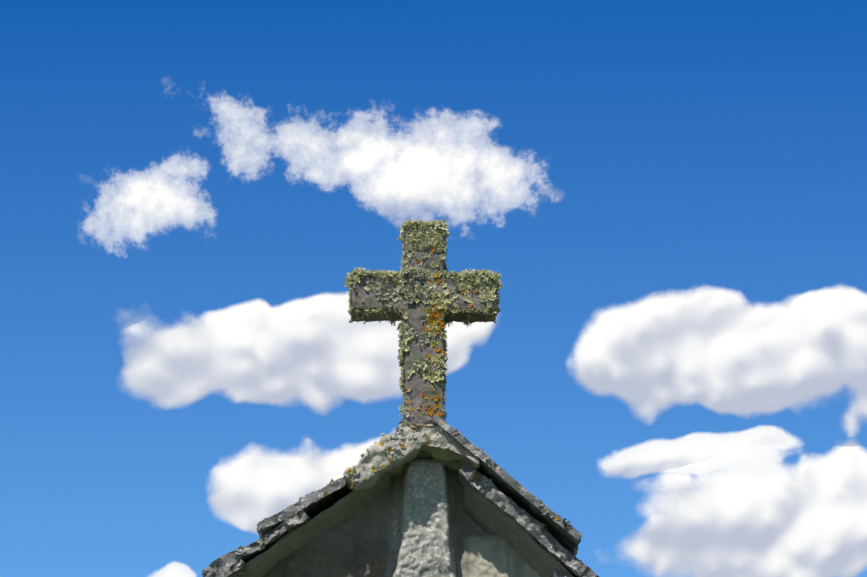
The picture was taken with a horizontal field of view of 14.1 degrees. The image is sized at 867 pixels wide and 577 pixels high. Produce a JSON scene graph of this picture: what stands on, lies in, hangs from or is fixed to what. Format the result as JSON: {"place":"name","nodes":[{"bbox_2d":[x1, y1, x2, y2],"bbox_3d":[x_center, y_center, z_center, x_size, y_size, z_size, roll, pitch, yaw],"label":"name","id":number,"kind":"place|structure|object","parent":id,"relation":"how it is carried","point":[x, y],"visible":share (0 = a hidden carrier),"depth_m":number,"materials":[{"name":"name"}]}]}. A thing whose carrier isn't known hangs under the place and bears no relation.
{"place":"outdoors","nodes":[
{"label":"outdoors","id":0,"kind":"place"},
{"bbox_2d":[0,0,866,576],"label":"sky","id":1,"kind":"structure","parent":0,"point":[667,198],"materials":[{"name":"blue"}]},
{"bbox_3d":[-0.072,4.544,11.606,3.100,1.700,3.970,0,-17,-1],"label":"chapel body wall","id":2,"kind":"object","parent":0,"visible":0},
{"bbox_3d":[-0.036,1.923,10.577,3.100,2.810,0.470,0,-17,-1],"label":"gable wall","id":3,"kind":"object","parent":2,"relation":"on","visible":0},
{"bbox_2d":[343,424,482,492],"bbox_3d":[-0.063,0.561,10.783,0.423,0.229,0.492,0,-17,-1],"label":"ridge stone","id":4,"kind":"object","parent":3,"relation":"on","point":[455,457],"visible":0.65,"depth_m":10.57,"materials":[{"name":"grey stone"}]},
{"bbox_2d":[343,420,485,493],"bbox_3d":[-0.064,0.533,10.696,0.439,0.225,0.317,0,-17,-1],"label":"lichen","id":5,"kind":"object","parent":4,"relation":"on","point":[395,448],"visible":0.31,"depth_m":10.57},
{"bbox_2d":[351,226,496,458],"bbox_3d":[-0.030,0.178,10.809,0.452,0.739,0.151,0,-17,-1],"label":"stone cross","id":6,"kind":"object","parent":4,"relation":"on","point":[416,383],"visible":0.5,"depth_m":10.77,"materials":[{"name":"grey stone"}]},
{"bbox_2d":[343,218,502,419],"bbox_3d":[-0.029,0.109,10.829,0.495,0.643,0.189,0,-17,-1],"label":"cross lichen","id":7,"kind":"object","parent":6,"relation":"on","point":[422,234],"visible":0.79,"depth_m":10.79},
{"bbox_2d":[463,483,572,576],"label":"bed mortar","id":8,"kind":"object","parent":3,"relation":"attached to","point":[484,513],"visible":0.83,"depth_m":10.61,"materials":[{"name":"grey concrete"}]},
{"bbox_2d":[457,462,598,576],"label":"roof slab","id":9,"kind":"structure","parent":3,"relation":"on","point":[529,524],"depth_m":10.54,"materials":[{"name":"stone"}]},
{"bbox_2d":[431,414,582,555],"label":"roof slab","id":10,"kind":"structure","parent":9,"relation":"on","point":[568,537],"depth_m":10.57,"materials":[{"name":"stone"}]},
{"bbox_2d":[440,417,573,526],"bbox_3d":[0.229,0.576,10.612,0.424,0.358,0.173,0,-17,-1],"label":"lichen","id":11,"kind":"object","parent":10,"relation":"on","point":[540,504],"visible":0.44,"depth_m":10.51},
{"bbox_2d":[476,473,586,576],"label":"lichen","id":12,"kind":"object","parent":9,"relation":"on","point":[484,484],"visible":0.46,"depth_m":10.57},
{"bbox_2d":[552,568,566,576],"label":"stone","id":13,"kind":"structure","parent":3,"relation":"on","point":[558,572],"depth_m":10.53,"materials":[{"name":"stone"}]},
{"bbox_3d":[-1.233,1.392,10.649,0.605,0.450,0.694,0,-17,-1],"label":"roof slab","id":14,"kind":"object","parent":3,"relation":"on","visible":0},
{"bbox_2d":[210,557,246,576],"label":"roof slab","id":15,"kind":"structure","parent":14,"relation":"on","point":[233,570],"depth_m":10.48,"materials":[{"name":"stone"}]},
{"bbox_2d":[207,559,247,576],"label":"lichen","id":16,"kind":"object","parent":15,"relation":"on","point":[229,563],"visible":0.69,"depth_m":10.49},
{"bbox_2d":[202,511,308,576],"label":"roof slab","id":17,"kind":"structure","parent":15,"relation":"on","point":[248,553],"depth_m":10.52,"materials":[{"name":"stone"}]},
{"bbox_2d":[208,511,310,565],"bbox_3d":[-0.522,0.757,10.567,0.314,0.179,0.123,0,-17,-1],"label":"lichen","id":18,"kind":"object","parent":17,"relation":"on","point":[240,547],"visible":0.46,"depth_m":10.52},
{"bbox_2d":[257,420,431,537],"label":"roof slab","id":19,"kind":"structure","parent":17,"relation":"on","point":[317,502],"depth_m":10.57,"materials":[{"name":"stone"}]},
{"bbox_2d":[299,479,345,507],"bbox_3d":[-0.230,0.542,10.633,0.436,0.284,0.138,0,-17,-1],"label":"lichen","id":20,"kind":"object","parent":19,"relation":"on","point":[331,482],"visible":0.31,"depth_m":10.57},
{"label":"ground","id":21,"kind":"structure","parent":0,"visible":0},
{"bbox_2d":[264,458,539,576],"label":"gable wall","id":22,"kind":"structure","parent":21,"relation":"on","point":[415,520],"depth_m":10.62,"materials":[{"name":"grey stone"}]},
{"bbox_2d":[237,472,390,576],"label":"bed mortar","id":23,"kind":"object","parent":22,"relation":"attached to","point":[340,511],"visible":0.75,"depth_m":10.61,"materials":[{"name":"grey concrete"}]}
]}

